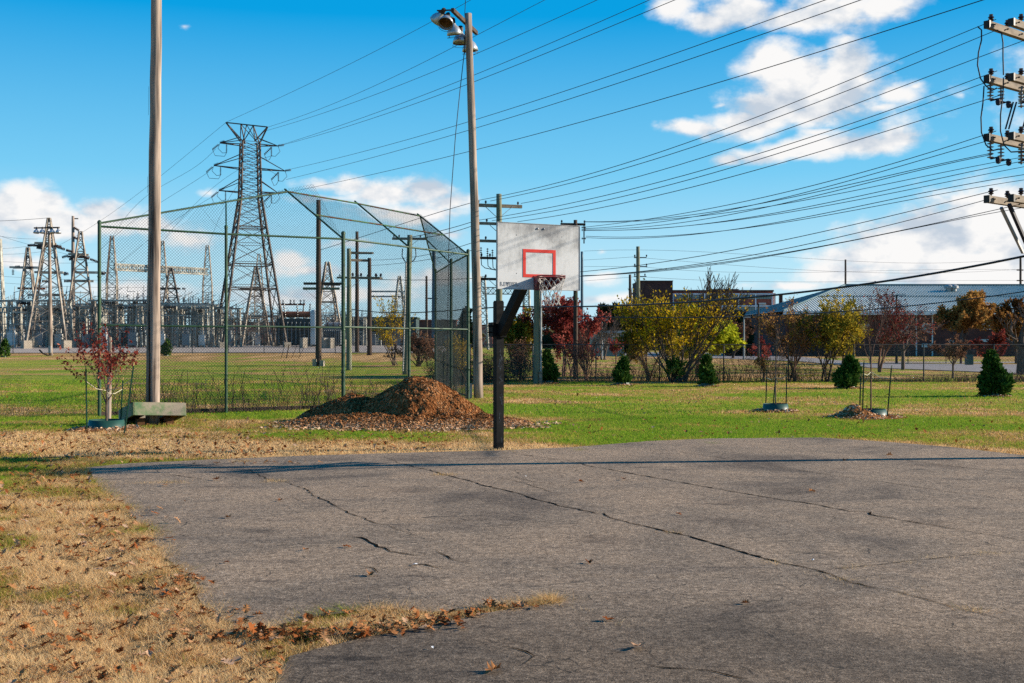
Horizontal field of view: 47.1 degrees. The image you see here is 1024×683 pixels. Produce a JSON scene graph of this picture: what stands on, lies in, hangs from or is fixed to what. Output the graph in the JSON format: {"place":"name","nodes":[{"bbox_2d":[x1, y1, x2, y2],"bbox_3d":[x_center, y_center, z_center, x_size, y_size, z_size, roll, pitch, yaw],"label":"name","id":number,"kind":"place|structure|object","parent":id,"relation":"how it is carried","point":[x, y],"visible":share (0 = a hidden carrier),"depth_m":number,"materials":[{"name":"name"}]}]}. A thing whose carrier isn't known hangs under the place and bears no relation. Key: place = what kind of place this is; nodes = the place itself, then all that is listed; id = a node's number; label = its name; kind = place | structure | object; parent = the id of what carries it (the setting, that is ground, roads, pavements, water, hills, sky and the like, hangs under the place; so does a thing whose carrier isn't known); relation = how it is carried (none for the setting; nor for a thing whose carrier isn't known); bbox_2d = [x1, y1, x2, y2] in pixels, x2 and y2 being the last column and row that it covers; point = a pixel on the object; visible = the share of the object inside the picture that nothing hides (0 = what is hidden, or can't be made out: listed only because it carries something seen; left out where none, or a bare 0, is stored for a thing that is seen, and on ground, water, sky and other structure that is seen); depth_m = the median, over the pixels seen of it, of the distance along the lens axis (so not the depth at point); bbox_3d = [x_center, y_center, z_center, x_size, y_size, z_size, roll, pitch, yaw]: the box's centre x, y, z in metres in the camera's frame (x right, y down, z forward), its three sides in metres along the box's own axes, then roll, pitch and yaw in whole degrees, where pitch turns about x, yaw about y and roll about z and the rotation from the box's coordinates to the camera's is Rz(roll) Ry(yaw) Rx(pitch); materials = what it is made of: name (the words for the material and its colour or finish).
{"place":"outdoors","nodes":[
{"label":"outdoors","id":0,"kind":"place"},
{"bbox_2d":[0,347,1023,682],"bbox_3d":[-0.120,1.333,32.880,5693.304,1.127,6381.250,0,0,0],"label":"ground","id":1,"kind":"structure","parent":0,"point":[24,367],"depth_m":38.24,"materials":[{"name":"plant"}]},
{"bbox_2d":[33,227,60,355],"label":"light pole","id":2,"kind":"object","parent":1,"relation":"on","point":[50,330],"visible":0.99,"depth_m":137.83,"materials":[{"name":"wood"}]},
{"bbox_2d":[67,424,144,431],"bbox_3d":[-8.686,1.824,25.091,2.170,0.117,2.170,0,0,0],"label":"mulch ring","id":3,"kind":"object","parent":1,"relation":"on","point":[116,428],"visible":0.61,"depth_m":24.69,"materials":[{"name":"brown wood"}]},
{"bbox_2d":[56,321,138,420],"bbox_3d":[-8.726,0.769,25.021,1.539,2.414,1.400,0,0,22],"label":"staked sapling","id":4,"kind":"object","parent":3,"relation":"on","point":[110,363],"visible":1,"depth_m":25.02,"materials":[{"name":"red plant"}]},
{"bbox_2d":[88,419,124,428],"bbox_3d":[-8.666,1.780,25.111,0.795,0.220,0.795,0,0,0],"label":"watering ring","id":5,"kind":"object","parent":3,"relation":"on","point":[100,423],"visible":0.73,"depth_m":24.82,"materials":[{"name":"green plastic"}]},
{"bbox_2d":[118,402,185,424],"bbox_3d":[-8.186,1.623,26.733,1.228,0.574,1.210,0,0,-33],"label":"bench","id":6,"kind":"object","parent":1,"relation":"on","point":[169,412],"visible":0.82,"depth_m":26.33,"materials":[{"name":"green paint"}]},
{"bbox_2d":[145,0,161,424],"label":"light pole","id":7,"kind":"object","parent":1,"relation":"on","point":[153,300],"visible":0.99,"depth_m":26.59,"materials":[{"name":"brown wood"}]},
{"bbox_2d":[0,327,439,352],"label":"chain link fence","id":8,"kind":"object","parent":1,"relation":"on","point":[201,341],"visible":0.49,"depth_m":147.04,"materials":[{"name":"metal"}]},
{"bbox_2d":[95,360,349,412],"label":"climbing weeds","id":9,"kind":"object","parent":1,"relation":"on","point":[242,392],"visible":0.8,"depth_m":31.44,"materials":[{"name":"green plant"}]},
{"bbox_2d":[2,345,445,352],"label":"gravel yard","id":10,"kind":"structure","parent":1,"relation":"on","point":[19,349],"depth_m":159.88,"materials":[{"name":"gravel"}]},
{"bbox_2d":[0,239,6,342],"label":"lattice tower","id":11,"kind":"structure","parent":10,"relation":"on","point":[2,291],"depth_m":177.63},
{"bbox_2d":[9,247,44,339],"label":"lattice tower","id":12,"kind":"structure","parent":10,"relation":"on","point":[25,266],"depth_m":184.49,"materials":[{"name":"metal"}]},
{"bbox_2d":[0,288,74,347],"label":"switchgear bay","id":13,"kind":"object","parent":10,"relation":"on","point":[39,338],"visible":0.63,"depth_m":171.63,"materials":[{"name":"grey paint"}]},
{"bbox_2d":[21,218,75,348],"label":"lattice tower","id":14,"kind":"structure","parent":10,"relation":"on","point":[27,343],"depth_m":167.34,"materials":[{"name":"metal"}]},
{"bbox_2d":[33,293,103,346],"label":"switchgear bay","id":15,"kind":"object","parent":10,"relation":"on","point":[58,340],"visible":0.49,"depth_m":173.67,"materials":[{"name":"grey paint"}]},
{"bbox_2d":[58,231,106,346],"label":"lattice tower","id":16,"kind":"structure","parent":10,"relation":"on","point":[77,254],"depth_m":175.33,"materials":[{"name":"metal"}]},
{"bbox_2d":[105,236,118,345],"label":"lattice mast","id":17,"kind":"object","parent":10,"relation":"on","point":[115,272],"visible":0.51,"depth_m":189.62,"materials":[{"name":"metal"}]},
{"bbox_2d":[88,286,161,347],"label":"switchgear bay","id":18,"kind":"object","parent":10,"relation":"on","point":[94,308],"visible":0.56,"depth_m":171.76,"materials":[{"name":"grey paint"}]},
{"bbox_2d":[101,293,163,346],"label":"switchgear bay","id":19,"kind":"object","parent":10,"relation":"on","point":[122,315],"visible":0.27,"depth_m":179.85,"materials":[{"name":"grey paint"}]},
{"bbox_2d":[129,290,209,345],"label":"switchgear bay","id":20,"kind":"object","parent":10,"relation":"on","point":[167,322],"visible":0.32,"depth_m":183.86,"materials":[{"name":"grey paint"}]},
{"bbox_2d":[134,291,215,346],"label":"switchgear bay","id":21,"kind":"object","parent":10,"relation":"on","point":[187,340],"visible":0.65,"depth_m":171.75,"materials":[{"name":"grey paint"}]},
{"bbox_2d":[202,245,212,333],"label":"lattice mast","id":22,"kind":"object","parent":10,"relation":"on","point":[203,297],"visible":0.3,"depth_m":204.50,"materials":[{"name":"metal"}]},
{"bbox_2d":[114,263,208,274],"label":"lattice beam","id":23,"kind":"structure","parent":22,"relation":"attached to","point":[168,267],"depth_m":198.77,"materials":[{"name":"metal"}]},
{"bbox_2d":[178,296,241,346],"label":"switchgear bay","id":24,"kind":"object","parent":10,"relation":"on","point":[202,337],"visible":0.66,"depth_m":173.72,"materials":[{"name":"grey paint"}]},
{"bbox_2d":[206,122,290,347],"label":"transmission pylon","id":25,"kind":"object","parent":10,"relation":"on","point":[241,193],"visible":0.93,"depth_m":173.29,"materials":[{"name":"metal"}]},
{"bbox_2d":[288,0,824,169],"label":"power line","id":26,"kind":"object","parent":25,"relation":"attached to","point":[601,78],"visible":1,"depth_m":60.69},
{"bbox_2d":[286,0,859,179],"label":"power line","id":27,"kind":"object","parent":25,"relation":"attached to","point":[622,81],"visible":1,"depth_m":58.09,"materials":[{"name":"metal"}]},
{"bbox_2d":[281,0,982,193],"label":"power line","id":28,"kind":"object","parent":25,"relation":"attached to","point":[700,87],"visible":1,"depth_m":51.52,"materials":[{"name":"metal"}]},
{"bbox_2d":[239,267,271,345],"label":"lattice tower","id":29,"kind":"structure","parent":10,"relation":"on","point":[262,300],"depth_m":199.13,"materials":[{"name":"metal"}]},
{"bbox_2d":[276,304,310,344],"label":"transformer","id":30,"kind":"object","parent":10,"relation":"on","point":[301,322],"visible":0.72,"depth_m":174.90,"materials":[{"name":"paint"}]},
{"bbox_2d":[308,262,345,345],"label":"lattice tower","id":31,"kind":"structure","parent":10,"relation":"on","point":[334,300],"depth_m":184.44,"materials":[{"name":"metal"}]},
{"bbox_2d":[355,231,373,351],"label":"utility pole","id":32,"kind":"object","parent":10,"relation":"on","point":[356,290],"visible":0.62,"depth_m":149.81,"materials":[{"name":"brown wood"}]},
{"bbox_2d":[352,317,419,345],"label":"building","id":33,"kind":"structure","parent":10,"relation":"on","point":[412,325],"depth_m":236.00,"materials":[{"name":"brick"}]},
{"bbox_2d":[97,185,469,416],"bbox_3d":[-4.665,-1.248,36.298,4.497,6.435,17.288,0,0,26],"label":"baseball backstop","id":34,"kind":"object","parent":1,"relation":"on","point":[437,337],"visible":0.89,"depth_m":32.91,"materials":[{"name":"metal"}]},
{"bbox_2d":[303,200,340,365],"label":"utility pole","id":35,"kind":"object","parent":1,"relation":"on","point":[318,311],"visible":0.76,"depth_m":89.85,"materials":[{"name":"brown wood"}]},
{"bbox_2d":[336,248,379,369],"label":"utility pole","id":36,"kind":"object","parent":1,"relation":"on","point":[348,321],"visible":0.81,"depth_m":76.88,"materials":[{"name":"brown wood"}]},
{"bbox_2d":[351,258,382,354],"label":"utility pole","id":37,"kind":"object","parent":1,"relation":"on","point":[370,308],"visible":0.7,"depth_m":139.79,"materials":[{"name":"brown wood"}]},
{"bbox_2d":[371,294,415,365],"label":"tree","id":38,"kind":"object","parent":1,"relation":"on","point":[393,316],"visible":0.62,"depth_m":91.65,"materials":[{"name":"yellow plant"}]},
{"bbox_2d":[392,235,424,374],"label":"utility pole","id":39,"kind":"object","parent":1,"relation":"on","point":[405,349],"visible":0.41,"depth_m":66.83,"materials":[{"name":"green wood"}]},
{"bbox_2d":[383,331,442,366],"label":"shrub","id":40,"kind":"object","parent":1,"relation":"on","point":[419,343],"visible":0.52,"depth_m":87.34,"materials":[{"name":"red plant"}]},
{"bbox_2d":[227,376,598,432],"bbox_3d":[-2.215,1.347,26.845,8.370,1.120,5.490,0,0,0],"label":"mulch pile","id":41,"kind":"object","parent":1,"relation":"on","point":[413,403],"visible":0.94,"depth_m":26.17,"materials":[{"name":"brown wood"}]},
{"bbox_2d":[430,0,482,397],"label":"light pole","id":42,"kind":"object","parent":1,"relation":"on","point":[441,19],"visible":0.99,"depth_m":38.88,"materials":[{"name":"brown wood"}]},
{"bbox_2d":[407,337,520,383],"bbox_3d":[-2.107,0.843,54.107,5.209,2.113,7.918,0,0,0],"label":"brush","id":43,"kind":"object","parent":1,"relation":"on","point":[487,375],"visible":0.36,"depth_m":53.19,"materials":[{"name":"brown plant"}]},
{"bbox_2d":[478,194,521,300],"bbox_3d":[-0.617,-2.304,54.048,2.303,8.951,0.438,0,0,-15],"label":"utility pole","id":44,"kind":"object","parent":1,"relation":"on","point":[498,205],"visible":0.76,"depth_m":53.94,"materials":[{"name":"brown wood"}]},
{"bbox_2d":[482,71,995,219],"bbox_3d":[2.926,-4.832,35.951,0.023,1.502,37.188,0,0,-14],"label":"power line","id":45,"kind":"object","parent":44,"relation":"attached to","point":[755,154],"visible":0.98,"depth_m":25.61,"materials":[{"name":"metal"}]},
{"bbox_2d":[0,392,1023,682],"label":"fallen leaves","id":46,"kind":"object","parent":1,"relation":"on","point":[270,634],"depth_m":8.15,"materials":[{"name":"plant"}]},
{"bbox_2d":[504,337,531,378],"bbox_3d":[0.529,0.860,56.921,2.452,2.255,1.967,0,0,-16],"label":"shrub","id":47,"kind":"object","parent":1,"relation":"on","point":[521,354],"visible":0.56,"depth_m":56.77,"materials":[{"name":"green plant"}]},
{"bbox_2d":[504,305,548,374],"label":"tree","id":48,"kind":"object","parent":1,"relation":"on","point":[518,330],"visible":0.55,"depth_m":63.62,"materials":[{"name":"green plant"}]},
{"bbox_2d":[487,222,579,449],"bbox_3d":[0.136,-0.021,19.529,1.956,3.823,1.380,0,0,35],"label":"basketball hoop","id":49,"kind":"object","parent":1,"relation":"on","point":[539,257],"visible":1,"depth_m":19.39,"materials":[{"name":"black paint"}]},
{"bbox_2d":[533,290,541,383],"bbox_3d":[1.137,-1.271,51.976,0.398,6.886,0.392,0,0,0],"label":"utility pole","id":50,"kind":"object","parent":1,"relation":"on","point":[537,362],"visible":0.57,"depth_m":51.86,"materials":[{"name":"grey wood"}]},
{"bbox_2d":[541,255,1023,307],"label":"cable","id":51,"kind":"object","parent":50,"relation":"attached to","point":[944,271],"visible":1,"depth_m":27.91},
{"bbox_2d":[542,382,560,383],"bbox_3d":[1.630,1.816,52.499,1.610,0.134,1.610,0,0,0],"label":"mulch ring","id":52,"kind":"object","parent":1,"relation":"on","point":[550,382],"visible":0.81,"depth_m":52.16,"materials":[{"name":"brown wood"}]},
{"bbox_2d":[542,348,561,382],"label":"young evergreen","id":53,"kind":"object","parent":52,"relation":"on","point":[550,372],"visible":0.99,"depth_m":52.33,"materials":[{"name":"green plant"}]},
{"bbox_2d":[87,437,1023,682],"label":"asphalt court","id":54,"kind":"object","parent":1,"relation":"on","point":[497,525],"visible":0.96,"depth_m":10.21,"materials":[{"name":"asphalt"}]},
{"bbox_2d":[515,292,613,376],"bbox_3d":[2.856,-0.454,63.641,4.159,4.676,4.724,0,0,-44],"label":"tree","id":55,"kind":"object","parent":1,"relation":"on","point":[559,321],"visible":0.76,"depth_m":62.84,"materials":[{"name":"red plant"}]},
{"bbox_2d":[560,220,585,375],"bbox_3d":[3.151,-2.044,60.507,1.309,8.431,0.565,0,0,0],"label":"utility pole","id":56,"kind":"object","parent":1,"relation":"on","point":[575,312],"visible":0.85,"depth_m":60.41,"materials":[{"name":"brown wood"}]},
{"bbox_2d":[577,291,1023,317],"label":"cable","id":57,"kind":"object","parent":56,"relation":"attached to","point":[807,313],"visible":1,"depth_m":36.76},
{"bbox_2d":[586,174,1023,238],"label":"power line","id":58,"kind":"object","parent":56,"relation":"attached to","point":[817,214],"visible":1,"depth_m":26.15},
{"bbox_2d":[504,347,655,381],"bbox_3d":[2.625,1.082,55.164,8.151,1.656,4.728,0,0,0],"label":"brush","id":59,"kind":"object","parent":1,"relation":"on","point":[574,377],"visible":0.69,"depth_m":55.05,"materials":[{"name":"brown plant"}]},
{"bbox_2d":[564,321,599,379],"bbox_3d":[3.448,0.409,57.944,1.800,2.944,1.878,0,0,0],"label":"shrub","id":60,"kind":"object","parent":1,"relation":"on","point":[581,349],"visible":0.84,"depth_m":57.91,"materials":[{"name":"brown plant"}]},
{"bbox_2d":[592,302,623,359],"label":"tree","id":61,"kind":"object","parent":1,"relation":"on","point":[613,328],"visible":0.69,"depth_m":120.09,"materials":[{"name":"grey plant"}]},
{"bbox_2d":[610,383,635,385],"bbox_3d":[4.770,1.830,50.499,1.610,0.129,1.610,0,0,0],"label":"mulch ring","id":62,"kind":"object","parent":1,"relation":"on","point":[623,384],"visible":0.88,"depth_m":50.21,"materials":[{"name":"brown wood"}]},
{"bbox_2d":[611,355,632,385],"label":"young evergreen","id":63,"kind":"object","parent":62,"relation":"on","point":[620,374],"visible":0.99,"depth_m":50.33,"materials":[{"name":"green plant"}]},
{"bbox_2d":[614,306,679,379],"bbox_3d":[6.645,0.055,56.831,3.108,3.691,3.065,0,0,32],"label":"tree","id":64,"kind":"object","parent":1,"relation":"on","point":[629,337],"visible":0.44,"depth_m":56.69,"materials":[{"name":"grey plant"}]},
{"bbox_2d":[664,355,687,382],"bbox_3d":[7.386,1.187,53.144,1.013,1.384,1.184,0,0,-33],"label":"shrub","id":65,"kind":"object","parent":1,"relation":"on","point":[674,367],"visible":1,"depth_m":53.04,"materials":[{"name":"green plant"}]},
{"bbox_2d":[633,349,729,381],"bbox_3d":[7.943,1.088,55.086,4.449,1.636,3.949,0,0,0],"label":"brush","id":66,"kind":"object","parent":1,"relation":"on","point":[667,380],"visible":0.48,"depth_m":55.08,"materials":[{"name":"brown plant"}]},
{"bbox_2d":[611,266,753,381],"bbox_3d":[7.935,-0.773,54.159,6.684,5.373,5.838,0,0,0],"label":"tree","id":67,"kind":"object","parent":1,"relation":"on","point":[654,328],"visible":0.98,"depth_m":53.55,"materials":[{"name":"yellow plant"}]},
{"bbox_2d":[660,304,746,373],"bbox_3d":[10.017,-0.081,61.685,4.653,4.236,4.069,0,0,-19],"label":"tree","id":68,"kind":"object","parent":1,"relation":"on","point":[730,335],"visible":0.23,"depth_m":61.20,"materials":[{"name":"yellow plant"}]},
{"bbox_2d":[632,280,775,316],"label":"brick factory","id":69,"kind":"structure","parent":1,"relation":"on","point":[662,286],"depth_m":299.65,"materials":[{"name":"brick"}]},
{"bbox_2d":[693,384,720,386],"bbox_3d":[8.152,1.825,48.999,1.610,0.120,1.610,0,0,0],"label":"mulch ring","id":70,"kind":"object","parent":1,"relation":"on","point":[699,385],"visible":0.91,"depth_m":48.65,"materials":[{"name":"brown wood"}]},
{"bbox_2d":[696,352,719,385],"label":"young evergreen","id":71,"kind":"object","parent":70,"relation":"on","point":[707,374],"visible":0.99,"depth_m":48.80,"materials":[{"name":"green plant"}]},
{"bbox_2d":[724,309,755,355],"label":"tree","id":72,"kind":"object","parent":1,"relation":"on","point":[750,339],"visible":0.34,"depth_m":149.20,"materials":[{"name":"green plant"}]},
{"bbox_2d":[470,344,1023,381],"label":"chain link fence","id":73,"kind":"object","parent":1,"relation":"on","point":[596,352],"visible":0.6,"depth_m":55.28,"materials":[{"name":"metal"}]},
{"bbox_2d":[712,347,808,381],"bbox_3d":[11.645,1.045,55.415,4.978,1.731,3.273,0,0,0],"label":"brush","id":74,"kind":"object","parent":1,"relation":"on","point":[789,373],"visible":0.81,"depth_m":55.02,"materials":[{"name":"brown plant"}]},
{"bbox_2d":[750,294,827,381],"bbox_3d":[12.779,-0.226,54.787,3.856,4.240,4.106,0,0,0],"label":"tree","id":75,"kind":"object","parent":1,"relation":"on","point":[771,326],"visible":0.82,"depth_m":54.23,"materials":[{"name":"orange plant"}]},
{"bbox_2d":[787,294,872,381],"bbox_3d":[14.623,-0.197,54.473,3.302,4.168,3.389,0,0,-21],"label":"tree","id":76,"kind":"object","parent":1,"relation":"on","point":[832,335],"visible":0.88,"depth_m":54.16,"materials":[{"name":"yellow plant"}]},
{"bbox_2d":[789,358,875,382],"bbox_3d":[14.944,1.347,55.077,3.968,1.272,4.019,0,0,0],"label":"brush","id":77,"kind":"object","parent":1,"relation":"on","point":[807,375],"visible":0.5,"depth_m":54.97,"materials":[{"name":"brown plant"}]},
{"bbox_2d":[820,289,873,363],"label":"tree","id":78,"kind":"object","parent":1,"relation":"on","point":[847,336],"visible":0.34,"depth_m":55.17,"materials":[{"name":"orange plant"}]},
{"bbox_2d":[834,386,862,388],"bbox_3d":[13.459,1.819,46.999,1.610,0.124,1.610,0,0,0],"label":"mulch ring","id":79,"kind":"object","parent":1,"relation":"on","point":[858,387],"visible":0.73,"depth_m":46.60,"materials":[{"name":"brown wood"}]},
{"bbox_2d":[830,353,862,388],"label":"young evergreen","id":80,"kind":"object","parent":79,"relation":"on","point":[846,374],"visible":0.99,"depth_m":46.74,"materials":[{"name":"green plant"}]},
{"bbox_2d":[824,402,908,419],"bbox_3d":[8.882,1.691,29.093,2.450,0.383,2.450,0,0,0],"label":"mulch ring","id":81,"kind":"object","parent":1,"relation":"on","point":[855,411],"visible":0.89,"depth_m":28.62,"materials":[{"name":"brown wood"}]},
{"bbox_2d":[848,294,889,409],"bbox_3d":[8.812,0.370,28.959,1.078,3.202,0.958,0,0,0],"label":"staked sapling","id":82,"kind":"object","parent":81,"relation":"on","point":[868,325],"visible":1,"depth_m":29.09,"materials":[{"name":"plant"}]},
{"bbox_2d":[745,284,1023,355],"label":"metal roofed hall","id":83,"kind":"structure","parent":1,"relation":"on","point":[916,294],"depth_m":154.50,"materials":[{"name":"metal"}]},
{"bbox_2d":[861,281,936,371],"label":"tree","id":84,"kind":"object","parent":1,"relation":"on","point":[893,328],"visible":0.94,"depth_m":70.81,"materials":[{"name":"red plant"}]},
{"bbox_2d":[875,300,947,369],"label":"tree","id":85,"kind":"object","parent":1,"relation":"on","point":[907,346],"visible":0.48,"depth_m":77.86,"materials":[{"name":"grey plant"}]},
{"bbox_2d":[861,369,1023,381],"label":"brush","id":86,"kind":"object","parent":1,"relation":"on","point":[1015,378],"visible":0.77,"depth_m":54.51,"materials":[{"name":"brown plant"}]},
{"bbox_2d":[927,334,970,377],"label":"tree","id":87,"kind":"object","parent":1,"relation":"on","point":[958,352],"visible":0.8,"depth_m":59.94,"materials":[{"name":"brown plant"}]},
{"bbox_2d":[933,289,996,363],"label":"tree","id":88,"kind":"object","parent":1,"relation":"on","point":[962,316],"visible":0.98,"depth_m":97.74,"materials":[{"name":"orange plant"}]},
{"bbox_2d":[968,328,1009,357],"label":"tree","id":89,"kind":"object","parent":1,"relation":"on","point":[995,339],"visible":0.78,"depth_m":56.64,"materials":[{"name":"red plant"}]},
{"bbox_2d":[975,394,1011,396],"bbox_3d":[16.472,1.817,40.199,1.610,0.128,1.610,0,0,0],"label":"mulch ring","id":90,"kind":"object","parent":1,"relation":"on","point":[999,395],"visible":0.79,"depth_m":39.87,"materials":[{"name":"brown wood"}]},
{"bbox_2d":[976,349,1016,396],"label":"young evergreen","id":91,"kind":"object","parent":90,"relation":"on","point":[994,377],"visible":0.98,"depth_m":39.96,"materials":[{"name":"green plant"}]},
{"bbox_2d":[984,14,1023,253],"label":"utility pole","id":92,"kind":"object","parent":1,"relation":"on","point":[1013,82],"visible":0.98,"depth_m":18.07,"materials":[{"name":"brown wood"}]},
{"bbox_2d":[492,83,982,220],"bbox_3d":[3.217,-4.770,35.951,0.023,1.584,37.036,0,0,-13],"label":"power line","id":93,"kind":"object","parent":92,"relation":"attached to","point":[754,160],"visible":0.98,"depth_m":26.06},
{"bbox_2d":[482,19,995,199],"bbox_3d":[2.918,-5.699,35.951,0.023,1.596,37.185,0,0,-14],"label":"power line","id":94,"kind":"object","parent":92,"relation":"attached to","point":[747,120],"visible":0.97,"depth_m":26.22,"materials":[{"name":"metal"}]},
{"bbox_2d":[492,30,995,200],"bbox_3d":[3.201,-5.604,35.951,0.023,1.728,37.060,0,0,-13],"label":"power line","id":95,"kind":"object","parent":92,"relation":"attached to","point":[762,122],"visible":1,"depth_m":25.72,"materials":[{"name":"metal"}]},
{"bbox_2d":[517,95,999,221],"bbox_3d":[3.838,-4.630,35.950,0.023,1.772,36.807,0,0,-11],"label":"power line","id":96,"kind":"object","parent":92,"relation":"attached to","point":[767,166],"visible":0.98,"depth_m":26.16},
{"bbox_2d":[521,40,1023,203],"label":"power line","id":97,"kind":"object","parent":92,"relation":"attached to","point":[785,129],"visible":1,"depth_m":25.89,"materials":[{"name":"metal"}]},
{"bbox_2d":[580,200,983,276],"bbox_3d":[3.432,-2.453,35.951,0.022,1.006,36.939,0,0,-12],"label":"power line","id":98,"kind":"object","parent":92,"relation":"attached to","point":[786,248],"visible":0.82,"depth_m":24.74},
{"bbox_2d":[581,190,995,271],"bbox_3d":[3.458,-2.584,35.951,0.022,0.860,36.950,0,0,-12],"label":"power line","id":99,"kind":"object","parent":92,"relation":"attached to","point":[790,238],"visible":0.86,"depth_m":24.76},
{"bbox_2d":[582,204,1019,276],"bbox_3d":[3.630,-2.431,35.951,0.022,0.996,37.025,0,0,-13],"label":"power line","id":100,"kind":"object","parent":92,"relation":"attached to","point":[814,247],"visible":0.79,"depth_m":24.34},
{"bbox_2d":[990,297,1023,363],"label":"tree","id":101,"kind":"object","parent":1,"relation":"on","point":[1004,310],"visible":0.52,"depth_m":99.40,"materials":[{"name":"brown plant"}]},
{"bbox_2d":[993,302,1023,374],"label":"tree","id":102,"kind":"object","parent":1,"relation":"on","point":[1020,340],"visible":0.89,"depth_m":66.90,"materials":[{"name":"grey plant"}]},
{"bbox_2d":[0,0,1023,328],"label":"sky","id":103,"kind":"structure","parent":0,"point":[75,74],"materials":[{"name":"blue"}]},
{"bbox_2d":[625,352,1016,372],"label":"road","id":104,"kind":"structure","parent":0,"point":[964,367],"depth_m":90.08,"materials":[{"name":"asphalt"}]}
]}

